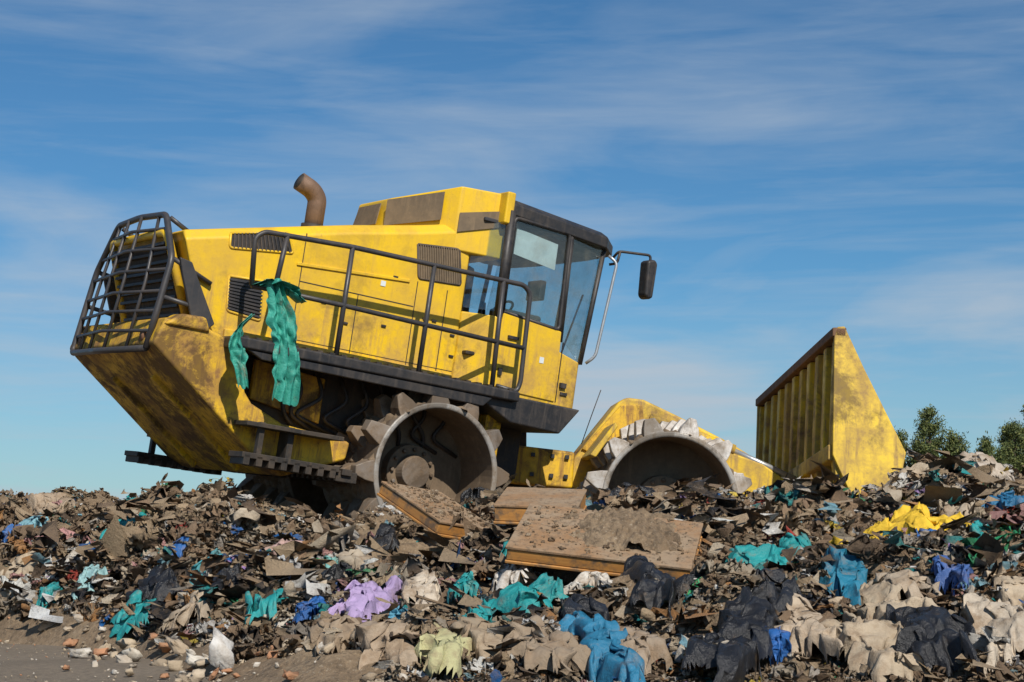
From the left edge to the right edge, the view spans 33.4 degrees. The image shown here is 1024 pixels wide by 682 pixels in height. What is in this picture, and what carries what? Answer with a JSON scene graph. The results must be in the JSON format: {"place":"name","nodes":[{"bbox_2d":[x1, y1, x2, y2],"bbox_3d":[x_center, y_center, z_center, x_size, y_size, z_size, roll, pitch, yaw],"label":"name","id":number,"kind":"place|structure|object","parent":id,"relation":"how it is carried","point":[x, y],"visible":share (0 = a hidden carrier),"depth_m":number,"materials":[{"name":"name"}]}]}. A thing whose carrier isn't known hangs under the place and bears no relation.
{"place":"outdoors","nodes":[
{"label":"outdoors","id":0,"kind":"place"},
{"bbox_2d":[0,643,215,681],"bbox_3d":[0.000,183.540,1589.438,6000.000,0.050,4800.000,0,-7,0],"label":"ground","id":1,"kind":"structure","parent":0,"point":[42,667],"depth_m":9.72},
{"bbox_2d":[61,546,413,681],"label":"stone rubble","id":2,"kind":"object","parent":1,"relation":"on","point":[221,652],"visible":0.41,"depth_m":9.46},
{"bbox_2d":[0,448,1023,681],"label":"landfill rubbish","id":3,"kind":"object","parent":1,"relation":"on","point":[931,490],"visible":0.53,"depth_m":11.43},
{"bbox_2d":[27,490,74,514],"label":"dirty fabric sheet","id":4,"kind":"object","parent":3,"relation":"on","point":[42,500],"visible":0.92,"depth_m":14.65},
{"bbox_2d":[109,590,155,641],"bbox_3d":[-2.523,1.844,11.436,0.248,0.336,0.675,4,-8,-32],"label":"coloured plastic bag","id":5,"kind":"object","parent":3,"relation":"on","point":[121,619],"visible":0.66,"depth_m":11.44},
{"bbox_2d":[125,561,180,600],"bbox_3d":[-2.463,1.701,11.808,0.334,0.346,0.730,3,-7,-26],"label":"black plastic bag","id":6,"kind":"object","parent":3,"relation":"on","point":[159,582],"visible":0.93,"depth_m":11.69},
{"bbox_2d":[244,588,287,623],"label":"coloured plastic bag","id":7,"kind":"object","parent":3,"relation":"on","point":[258,607],"visible":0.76,"depth_m":9.81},
{"bbox_2d":[292,596,325,623],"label":"coloured plastic bag","id":8,"kind":"object","parent":3,"relation":"on","point":[306,610],"visible":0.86,"depth_m":9.44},
{"bbox_2d":[334,548,375,568],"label":"dirty fabric sheet","id":9,"kind":"object","parent":3,"relation":"on","point":[355,558],"visible":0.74,"depth_m":11.57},
{"bbox_2d":[401,569,441,610],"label":"dirty fabric sheet","id":10,"kind":"object","parent":3,"relation":"on","point":[424,583],"visible":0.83,"depth_m":10.03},
{"bbox_2d":[414,622,476,677],"bbox_3d":[-0.309,1.457,8.054,0.309,0.241,0.529,2,-7,-19],"label":"dirty fabric sheet","id":11,"kind":"object","parent":3,"relation":"on","point":[444,646],"visible":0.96,"depth_m":7.91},
{"bbox_2d":[447,571,478,603],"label":"coloured plastic bag","id":12,"kind":"object","parent":3,"relation":"on","point":[465,579],"visible":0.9,"depth_m":9.76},
{"bbox_2d":[450,612,507,670],"bbox_3d":[-0.160,1.467,8.323,0.287,0.261,0.810,0,-7,0],"label":"dirty fabric sheet","id":13,"kind":"object","parent":3,"relation":"on","point":[474,626],"visible":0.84,"depth_m":8.16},
{"bbox_2d":[502,615,590,681],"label":"dirty fabric sheet","id":14,"kind":"object","parent":3,"relation":"on","point":[555,650],"visible":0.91,"depth_m":7.93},
{"bbox_2d":[556,571,625,600],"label":"dirty fabric sheet","id":15,"kind":"object","parent":3,"relation":"on","point":[583,579],"visible":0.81,"depth_m":9.68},
{"bbox_2d":[619,625,673,674],"bbox_3d":[0.574,1.483,8.102,0.308,0.242,0.558,2,-7,-21],"label":"dirty fabric sheet","id":16,"kind":"object","parent":3,"relation":"on","point":[648,648],"visible":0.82,"depth_m":7.96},
{"bbox_2d":[623,555,704,619],"bbox_3d":[0.845,1.380,9.584,0.429,0.345,1.360,0,-7,0],"label":"black plastic bag","id":17,"kind":"object","parent":3,"relation":"on","point":[649,590],"visible":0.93,"depth_m":9.27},
{"bbox_2d":[681,580,793,681],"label":"black plastic bag","id":18,"kind":"object","parent":3,"relation":"on","point":[748,618],"visible":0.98,"depth_m":8.03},
{"bbox_2d":[736,568,836,619],"bbox_3d":[1.375,1.357,9.013,0.274,0.316,0.875,5,-8,-35],"label":"black plastic bag","id":19,"kind":"object","parent":3,"relation":"on","point":[776,576],"visible":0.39,"depth_m":8.94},
{"bbox_2d":[774,593,843,664],"bbox_3d":[1.406,1.401,8.345,0.289,0.322,0.783,0,-7,0],"label":"dirty fabric sheet","id":20,"kind":"object","parent":3,"relation":"on","point":[804,626],"visible":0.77,"depth_m":8.19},
{"bbox_2d":[819,546,867,605],"bbox_3d":[1.863,1.343,9.584,0.280,0.383,1.456,-1,-7,7],"label":"coloured plastic bag","id":21,"kind":"object","parent":3,"relation":"on","point":[847,578],"visible":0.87,"depth_m":9.50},
{"bbox_2d":[821,611,923,681],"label":"dirty fabric sheet","id":22,"kind":"object","parent":3,"relation":"on","point":[871,643],"visible":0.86,"depth_m":7.99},
{"bbox_2d":[828,581,937,620],"bbox_3d":[1.919,1.400,8.814,0.510,0.302,1.180,1,-7,-11],"label":"dirty fabric sheet","id":23,"kind":"object","parent":3,"relation":"on","point":[877,598],"visible":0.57,"depth_m":8.90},
{"bbox_2d":[829,502,969,544],"bbox_3d":[2.573,1.252,11.249,0.569,0.393,1.404,3,-7,-21],"label":"yellow cloth","id":24,"kind":"object","parent":3,"relation":"on","point":[909,518],"visible":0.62,"depth_m":11.18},
{"bbox_2d":[867,569,941,606],"bbox_3d":[2.143,1.356,9.250,0.365,0.242,0.614,2,-7,-15],"label":"dirty fabric sheet","id":25,"kind":"object","parent":3,"relation":"on","point":[911,583],"visible":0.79,"depth_m":9.15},
{"bbox_2d":[885,604,981,677],"bbox_3d":[1.994,1.413,8.062,0.400,0.322,1.008,-1,-7,7],"label":"black plastic bag","id":26,"kind":"object","parent":3,"relation":"on","point":[933,635],"visible":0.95,"depth_m":7.93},
{"bbox_2d":[959,451,1017,488],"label":"dirty fabric sheet","id":27,"kind":"object","parent":3,"relation":"on","point":[998,468],"visible":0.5,"depth_m":14.41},
{"bbox_2d":[981,566,1023,606],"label":"dirty fabric sheet","id":28,"kind":"object","parent":3,"relation":"on","point":[1013,594],"visible":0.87,"depth_m":8.82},
{"bbox_2d":[894,404,970,467],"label":"pine tree","id":29,"kind":"object","parent":1,"relation":"on","point":[954,445],"visible":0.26,"depth_m":59.80,"materials":[{"name":"green plant"}]},
{"bbox_2d":[974,418,1023,474],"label":"pine tree","id":30,"kind":"object","parent":1,"relation":"on","point":[1007,455],"visible":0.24,"depth_m":59.86,"materials":[{"name":"green plant"}]},
{"bbox_2d":[0,457,1023,681],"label":"landfill mound terrain","id":31,"kind":"structure","parent":0,"point":[336,667],"depth_m":9.83,"materials":[{"name":"soil"}]},
{"bbox_2d":[0,549,38,597],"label":"dirty fabric sheet","id":32,"kind":"object","parent":31,"relation":"on","point":[28,567],"visible":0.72,"depth_m":13.29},
{"bbox_2d":[165,590,214,633],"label":"dirty fabric sheet","id":33,"kind":"object","parent":31,"relation":"on","point":[204,609],"visible":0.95,"depth_m":10.48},
{"bbox_2d":[207,563,240,593],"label":"black plastic bag","id":34,"kind":"object","parent":31,"relation":"on","point":[229,574],"visible":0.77,"depth_m":10.84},
{"bbox_2d":[237,474,327,518],"bbox_3d":[-1.945,1.295,17.738,1.648,1.652,1.179,12,-8,-32],"label":"drum","id":35,"kind":"object","parent":31,"relation":"on","point":[304,491],"visible":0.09,"depth_m":17.10,"materials":[{"name":"metal"}]},
{"bbox_2d":[304,612,359,657],"bbox_3d":[-0.907,1.501,8.681,0.288,0.224,0.697,0,-7,0],"label":"dirty fabric sheet","id":36,"kind":"object","parent":31,"relation":"on","point":[317,632],"visible":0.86,"depth_m":8.58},
{"bbox_2d":[328,575,401,621],"bbox_3d":[-0.805,1.486,9.591,0.296,0.312,1.538,-1,-7,6],"label":"purple rag","id":37,"kind":"object","parent":31,"relation":"on","point":[362,601],"visible":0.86,"depth_m":9.37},
{"bbox_2d":[368,523,399,555],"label":"black plastic bag","id":38,"kind":"object","parent":31,"relation":"on","point":[384,535],"visible":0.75,"depth_m":12.53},
{"bbox_2d":[354,617,420,678],"bbox_3d":[-0.570,1.488,8.239,0.380,0.291,0.646,2,-7,-14],"label":"dirty fabric sheet","id":39,"kind":"object","parent":31,"relation":"on","point":[370,634],"visible":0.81,"depth_m":8.18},
{"bbox_2d":[312,389,508,519],"bbox_3d":[-0.980,1.246,16.218,1.649,1.654,1.185,12,-8,-32],"label":"drum","id":40,"kind":"object","parent":31,"relation":"on","point":[375,456],"visible":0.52,"depth_m":16.09,"materials":[{"name":"metal"}]},
{"bbox_2d":[286,468,356,483],"bbox_3d":[-1.759,1.226,15.735,0.210,0.120,1.100,12,-8,-32],"label":"scraper bar","id":41,"kind":"object","parent":40,"relation":"on","point":[347,476],"visible":0.57,"depth_m":15.33,"materials":[{"name":"metal"}]},
{"bbox_2d":[223,336,519,401],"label":"walkway platform","id":42,"kind":"structure","parent":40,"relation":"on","point":[383,370],"depth_m":15.51,"materials":[{"name":"black paint"}]},
{"bbox_2d":[229,313,254,388],"bbox_3d":[-2.337,0.079,14.735,0.261,0.664,0.079,12,-8,-32],"label":"hanging plastic rag tail","id":43,"kind":"object","parent":42,"relation":"on","point":[238,356],"visible":1,"depth_m":14.73},
{"bbox_2d":[247,349,491,405],"bbox_3d":[-1.251,0.351,15.482,2.537,0.100,0.042,12,-8,-32],"label":"platform bracket","id":44,"kind":"object","parent":42,"relation":"attached to","point":[459,396],"visible":1,"depth_m":15.55,"materials":[{"name":"metal"}]},
{"bbox_2d":[249,230,531,391],"bbox_3d":[-1.079,-0.280,15.659,2.970,1.074,0.048,12,-8,-32],"label":"guard rail","id":45,"kind":"object","parent":42,"relation":"on","point":[425,325],"visible":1,"depth_m":15.77,"materials":[{"name":"metal"}]},
{"bbox_2d":[251,278,306,303],"bbox_3d":[-2.033,-0.457,14.963,0.517,0.168,0.177,12,-8,-32],"label":"hanging plastic rag knot","id":46,"kind":"object","parent":45,"relation":"attached to","point":[293,292],"visible":1,"depth_m":15.01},
{"bbox_2d":[265,279,300,406],"bbox_3d":[-2.014,0.007,14.964,0.486,1.076,0.122,12,-8,-32],"label":"hanging plastic rag","id":47,"kind":"object","parent":45,"relation":"hanging from","point":[281,320],"visible":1,"depth_m":14.95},
{"bbox_2d":[244,356,521,478],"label":"chassis block","id":48,"kind":"structure","parent":40,"relation":"on","point":[507,448],"depth_m":15.97,"materials":[{"name":"metal"}]},
{"bbox_2d":[70,317,348,475],"bbox_3d":[-2.904,0.581,16.096,2.007,1.202,2.300,12,-8,-32],"label":"counterweight","id":49,"kind":"object","parent":48,"relation":"attached to","point":[193,371],"visible":0.82,"depth_m":15.27,"materials":[{"name":"yellow paint"}]},
{"bbox_2d":[70,211,174,355],"bbox_3d":[-3.606,-0.523,15.685,0.273,1.348,2.058,12,-8,-32],"label":"cage frame","id":50,"kind":"object","parent":49,"relation":"attached to","point":[165,216],"visible":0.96,"depth_m":15.27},
{"bbox_2d":[76,216,166,348],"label":"cage bars","id":51,"kind":"object","parent":50,"relation":"attached to","point":[120,292],"visible":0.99,"depth_m":15.58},
{"bbox_2d":[110,229,188,321],"bbox_3d":[-3.379,-0.541,15.825,0.378,0.859,1.651,12,-8,-32],"label":"grille frame","id":52,"kind":"object","parent":49,"relation":"on","point":[176,276],"visible":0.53,"depth_m":15.28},
{"bbox_2d":[118,246,179,317],"bbox_3d":[-3.376,-0.517,15.860,0.204,0.808,1.457,4,-8,-32],"label":"radiator grille","id":53,"kind":"object","parent":52,"relation":"attached to","point":[148,287],"visible":0.29,"depth_m":15.87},
{"bbox_2d":[112,241,180,321],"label":"grille slats","id":54,"kind":"object","parent":53,"relation":"attached to","point":[155,263],"visible":0.65,"depth_m":15.76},
{"bbox_2d":[89,216,211,346],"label":"cage brackets","id":55,"kind":"object","parent":49,"relation":"on","point":[180,225],"visible":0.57,"depth_m":15.09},
{"bbox_2d":[111,376,196,466],"bbox_3d":[-3.434,0.771,16.381,0.980,0.750,0.060,12,-8,-32],"label":"counterweight rib","id":56,"kind":"object","parent":49,"relation":"attached to","point":[152,420],"visible":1,"depth_m":16.35,"materials":[{"name":"yellow paint"}]},
{"bbox_2d":[124,435,221,474],"bbox_3d":[-3.389,1.063,17.295,0.950,0.460,0.370,12,-8,-32],"label":"access step","id":57,"kind":"object","parent":49,"relation":"attached to","point":[151,457],"visible":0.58,"depth_m":17.03,"materials":[{"name":"metal"}]},
{"bbox_2d":[164,314,208,332],"bbox_3d":[-2.857,-0.169,14.887,0.413,0.129,0.230,12,-8,-32],"label":"counterweight lug","id":58,"kind":"object","parent":49,"relation":"on","point":[194,322],"visible":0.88,"depth_m":14.80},
{"bbox_2d":[150,375,239,470],"bbox_3d":[-2.871,0.743,15.495,0.980,0.750,0.061,12,-8,-32],"label":"counterweight rib","id":59,"kind":"object","parent":49,"relation":"attached to","point":[163,388],"visible":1,"depth_m":15.46,"materials":[{"name":"yellow paint"}]},
{"bbox_2d":[179,257,213,327],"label":"cage side wing","id":60,"kind":"structure","parent":49,"relation":"on","point":[196,301],"depth_m":14.98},
{"bbox_2d":[228,420,343,478],"bbox_3d":[-1.998,0.958,15.118,0.950,0.390,0.300,12,-8,-32],"label":"access step","id":61,"kind":"object","parent":49,"relation":"attached to","point":[282,460],"visible":1,"depth_m":15.00,"materials":[{"name":"metal"}]},
{"bbox_2d":[118,224,469,373],"bbox_3d":[-2.176,-0.597,16.596,2.900,1.614,1.900,12,-8,-32],"label":"engine hood","id":62,"kind":"object","parent":49,"relation":"on","point":[213,257],"visible":0.51,"depth_m":15.91,"materials":[{"name":"yellow paint"}]},
{"bbox_2d":[228,277,260,318],"bbox_3d":[-2.404,-0.391,15.328,0.360,0.360,0.025,12,-8,-31],"label":"side vent backing","id":63,"kind":"object","parent":62,"relation":"attached to","point":[244,297],"visible":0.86,"depth_m":15.32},
{"bbox_2d":[227,278,262,317],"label":"side vent slats","id":64,"kind":"object","parent":63,"relation":"attached to","point":[241,294],"visible":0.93,"depth_m":15.30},
{"bbox_2d":[293,173,325,224],"bbox_3d":[-1.974,-1.305,16.570,0.344,0.616,0.184,12,-8,-32],"label":"exhaust pipe","id":65,"kind":"object","parent":62,"relation":"on","point":[310,189],"visible":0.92,"depth_m":16.52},
{"bbox_2d":[223,328,451,377],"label":"hood sill","id":66,"kind":"structure","parent":62,"relation":"attached to","point":[228,332],"depth_m":15.82,"materials":[{"name":"yellow paint"}]},
{"bbox_2d":[294,233,451,371],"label":"panel seams","id":67,"kind":"object","parent":62,"relation":"attached to","point":[380,299],"visible":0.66,"depth_m":16.03,"materials":[{"name":"black paint"}]},
{"bbox_2d":[420,244,459,284],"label":"air intake slats","id":68,"kind":"object","parent":62,"relation":"attached to","point":[442,261],"visible":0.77,"depth_m":16.41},
{"bbox_2d":[248,359,324,423],"bbox_3d":[-2.063,0.465,15.614,0.720,0.477,0.061,12,-8,-32],"label":"engine side panel","id":69,"kind":"object","parent":48,"relation":"attached to","point":[262,383],"visible":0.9,"depth_m":15.51,"materials":[{"name":"yellow paint"}]},
{"bbox_2d":[273,363,456,458],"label":"hydraulic hoses","id":70,"kind":"object","parent":48,"relation":"attached to","point":[297,417],"visible":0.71,"depth_m":15.88,"materials":[{"name":"rubber"}]},
{"bbox_2d":[452,311,577,407],"bbox_3d":[-0.436,0.238,17.675,1.460,0.760,2.300,12,-8,-32],"label":"cab lower body","id":71,"kind":"object","parent":48,"relation":"on","point":[476,366],"visible":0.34,"depth_m":16.51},
{"bbox_2d":[358,187,504,262],"bbox_3d":[-1.037,-1.175,17.339,1.007,0.650,2.092,12,-8,-32],"label":"air filter housing","id":72,"kind":"object","parent":71,"relation":"on","point":[482,245],"visible":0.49,"depth_m":16.62,"materials":[{"name":"yellow paint"}]},
{"bbox_2d":[353,203,380,224],"bbox_3d":[-1.452,-1.253,17.078,0.050,0.222,0.500,12,-8,-32],"label":"vent panel","id":73,"kind":"object","parent":72,"relation":"attached to","point":[366,215],"visible":0.79,"depth_m":17.05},
{"bbox_2d":[384,192,444,224],"bbox_3d":[-0.955,-1.293,16.663,0.634,0.300,0.020,-2,-7,18],"label":"filter side mesh","id":74,"kind":"object","parent":72,"relation":"attached to","point":[419,208],"visible":0.86,"depth_m":16.66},
{"bbox_2d":[457,211,504,231],"bbox_3d":[-0.291,-1.164,16.613,0.510,0.234,0.014,2,-7,-21],"label":"overhang louver","id":75,"kind":"object","parent":71,"relation":"attached to","point":[468,221],"visible":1,"depth_m":16.59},
{"bbox_2d":[494,210,516,315],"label":"pillar","id":76,"kind":"structure","parent":71,"relation":"on","point":[506,250],"depth_m":16.58,"materials":[{"name":"metal"}]},
{"bbox_2d":[498,191,515,224],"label":"roof trim","id":77,"kind":"structure","parent":71,"relation":"attached to","point":[507,203],"depth_m":16.63,"materials":[{"name":"yellow paint"}]},
{"bbox_2d":[495,313,560,401],"bbox_3d":[0.143,0.159,16.685,0.759,0.759,0.035,12,-8,-32],"label":"door panel","id":78,"kind":"structure","parent":71,"relation":"attached to","point":[539,380],"depth_m":16.69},
{"bbox_2d":[479,398,578,433],"bbox_3d":[-0.532,0.743,17.586,1.092,0.279,2.720,12,-8,-32],"label":"corner skirt","id":79,"kind":"object","parent":71,"relation":"attached to","point":[523,415],"visible":0.47,"depth_m":16.45,"materials":[{"name":"black paint"}]},
{"bbox_2d":[513,228,557,269],"bbox_3d":[0.237,-0.907,16.850,0.500,0.320,0.006,12,-8,-32],"label":"side sun blind","id":80,"kind":"object","parent":71,"relation":"attached to","point":[535,248],"visible":1,"depth_m":16.85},
{"bbox_2d":[503,217,571,330],"bbox_3d":[0.249,-0.656,16.776,0.722,1.024,0.040,12,-8,-32],"label":"door frame","id":81,"kind":"object","parent":71,"relation":"attached to","point":[534,223],"visible":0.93,"depth_m":16.83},
{"bbox_2d":[481,200,612,267],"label":"cab roof","id":82,"kind":"structure","parent":81,"relation":"on","point":[598,241],"depth_m":17.07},
{"bbox_2d":[484,217,595,262],"bbox_3d":[-0.259,-1.040,17.829,1.350,0.043,2.100,12,-8,-32],"label":"cab headliner","id":83,"kind":"object","parent":82,"relation":"attached to","point":[560,241],"visible":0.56,"depth_m":17.16},
{"bbox_2d":[578,249,605,364],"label":"pillar","id":84,"kind":"structure","parent":71,"relation":"attached to","point":[591,307],"depth_m":17.17,"materials":[{"name":"metal"}]},
{"bbox_2d":[585,255,617,364],"bbox_3d":[0.901,-0.313,17.113,0.202,1.144,0.080,12,-8,-32],"label":"cab grab rail","id":85,"kind":"object","parent":71,"relation":"attached to","point":[605,310],"visible":1,"depth_m":17.10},
{"bbox_2d":[609,250,651,265],"bbox_3d":[1.204,-0.829,17.275,0.456,0.161,0.093,1,-7,-12],"label":"mirror arm","id":86,"kind":"object","parent":85,"relation":"attached to","point":[619,252],"visible":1,"depth_m":17.25},
{"bbox_2d":[638,260,656,299],"bbox_3d":[1.366,-0.622,17.278,0.128,0.404,0.150,12,-8,-32],"label":"side mirror","id":87,"kind":"object","parent":86,"relation":"attached to","point":[648,268],"visible":1,"depth_m":17.22,"materials":[{"name":"black paint"}]},
{"bbox_2d":[510,446,574,488],"bbox_3d":[0.155,1.321,17.873,0.900,0.418,0.900,4,-7,-4],"label":"tongue","id":88,"kind":"object","parent":48,"relation":"attached to","point":[541,464],"visible":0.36,"depth_m":17.44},
{"bbox_2d":[377,481,490,539],"bbox_3d":[-0.566,1.321,13.098,0.600,0.120,0.850,15,7,-39],"label":"wooden door panel","id":89,"kind":"structure","parent":31,"relation":"on","point":[403,503],"depth_m":12.92,"materials":[{"name":"brown wood"}]},
{"bbox_2d":[491,564,530,591],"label":"dirty fabric sheet","id":90,"kind":"object","parent":31,"relation":"on","point":[507,575],"visible":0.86,"depth_m":10.26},
{"bbox_2d":[0,455,1023,681],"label":"rubbish fragments","id":91,"kind":"object","parent":31,"relation":"on","point":[722,581],"visible":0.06,"depth_m":11.18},
{"bbox_2d":[479,572,568,615],"bbox_3d":[0.084,1.423,9.419,0.518,0.287,0.502,6,-9,-44],"label":"coloured plastic bag","id":92,"kind":"object","parent":31,"relation":"on","point":[517,594],"visible":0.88,"depth_m":9.29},
{"bbox_2d":[493,487,586,524],"bbox_3d":[0.211,1.196,12.358,0.600,0.140,0.700,1,6,8],"label":"wooden door panel","id":93,"kind":"structure","parent":31,"relation":"on","point":[511,505],"depth_m":12.24,"materials":[{"name":"brown wood"}]},
{"bbox_2d":[558,611,645,681],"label":"coloured plastic bag","id":94,"kind":"object","parent":31,"relation":"on","point":[610,657],"visible":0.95,"depth_m":7.93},
{"bbox_2d":[557,593,609,620],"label":"black plastic bag","id":95,"kind":"object","parent":94,"relation":"on","point":[590,607],"visible":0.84,"depth_m":8.87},
{"bbox_2d":[505,503,702,578],"bbox_3d":[0.584,1.244,10.538,1.120,0.110,0.800,6,15,10],"label":"wooden door panel","id":96,"kind":"structure","parent":31,"relation":"on","point":[552,555],"depth_m":10.26,"materials":[{"name":"brown wood"}]},
{"bbox_2d":[387,482,695,562],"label":"soil crumbs on panels","id":97,"kind":"object","parent":96,"relation":"on","point":[471,515],"visible":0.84,"depth_m":12.72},
{"bbox_2d":[552,505,683,553],"bbox_3d":[0.633,1.193,10.665,0.800,0.351,0.800,0,-7,0],"label":"soil heap","id":98,"kind":"object","parent":96,"relation":"on","point":[621,526],"visible":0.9,"depth_m":10.50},
{"bbox_2d":[576,418,751,498],"bbox_3d":[1.490,1.609,17.040,1.667,1.677,1.182,4,-7,-4],"label":"front drum","id":99,"kind":"object","parent":31,"relation":"on","point":[655,455],"visible":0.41,"depth_m":17.00,"materials":[{"name":"metal"}]},
{"bbox_2d":[581,423,617,460],"bbox_3d":[0.876,1.016,17.177,0.251,0.351,0.850,4,-7,-4],"label":"front fender","id":100,"kind":"object","parent":99,"relation":"attached to","point":[598,444],"visible":1,"depth_m":16.79,"materials":[{"name":"yellow paint"}]},
{"bbox_2d":[582,405,643,450],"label":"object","id":101,"kind":"object","parent":99,"relation":"on","point":[622,416],"visible":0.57,"depth_m":17.62,"materials":[{"name":"yellow paint"}]},
{"bbox_2d":[572,398,746,488],"bbox_3d":[1.641,1.168,17.996,2.139,1.018,0.700,4,-7,-4],"label":"front frame hood","id":102,"kind":"object","parent":99,"relation":"on","point":[582,467],"visible":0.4,"depth_m":17.68,"materials":[{"name":"yellow paint"}]},
{"bbox_2d":[726,453,785,496],"bbox_3d":[2.529,1.534,17.602,1.116,0.807,0.081,4,-7,-3],"label":"push arm","id":103,"kind":"object","parent":99,"relation":"attached to","point":[759,475],"visible":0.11,"depth_m":17.58},
{"bbox_2d":[725,543,792,569],"bbox_3d":[1.513,1.366,10.231,0.472,0.307,0.735,0,-7,0],"label":"coloured plastic bag","id":104,"kind":"object","parent":31,"relation":"on","point":[759,556],"visible":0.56,"depth_m":10.20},
{"bbox_2d":[761,626,791,665],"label":"coloured plastic bag","id":105,"kind":"object","parent":31,"relation":"on","point":[782,646],"visible":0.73,"depth_m":8.07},
{"bbox_2d":[930,555,973,595],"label":"coloured plastic bag","id":106,"kind":"object","parent":31,"relation":"on","point":[944,573],"visible":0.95,"depth_m":9.08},
{"bbox_2d":[960,585,1023,677],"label":"dirty fabric sheet","id":107,"kind":"object","parent":31,"relation":"on","point":[1004,619],"visible":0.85,"depth_m":8.13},
{"bbox_2d":[982,490,1023,509],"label":"coloured plastic bag","id":108,"kind":"object","parent":31,"relation":"on","point":[1009,498],"visible":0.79,"depth_m":12.05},
{"bbox_3d":[3.269,1.157,18.188,0.410,1.650,3.400,4,-14,-4],"label":"blade","id":109,"kind":"object","parent":31,"relation":"on","visible":0},
{"bbox_2d":[832,326,905,497],"bbox_3d":[3.459,0.729,16.526,0.718,1.748,0.050,4,-14,-4],"label":"blade end plate","id":110,"kind":"object","parent":109,"relation":"attached to","point":[867,447],"visible":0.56,"depth_m":16.47,"materials":[{"name":"yellow paint"}]},
{"bbox_2d":[755,327,845,405],"bbox_3d":[3.066,0.319,18.374,0.140,0.099,3.500,4,-14,-4],"label":"blade top rail","id":111,"kind":"object","parent":110,"relation":"attached to","point":[820,346],"visible":0.86,"depth_m":18.02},
{"bbox_2d":[0,0,1023,499],"label":"sky","id":112,"kind":"structure","parent":0,"point":[790,173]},
{"bbox_2d":[757,343,844,484],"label":"blade ribs","id":113,"kind":"object","parent":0,"point":[795,423],"visible":0.48,"depth_m":17.93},
{"bbox_2d":[781,444,832,483],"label":"blade beam","id":114,"kind":"structure","parent":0,"point":[808,467],"depth_m":17.02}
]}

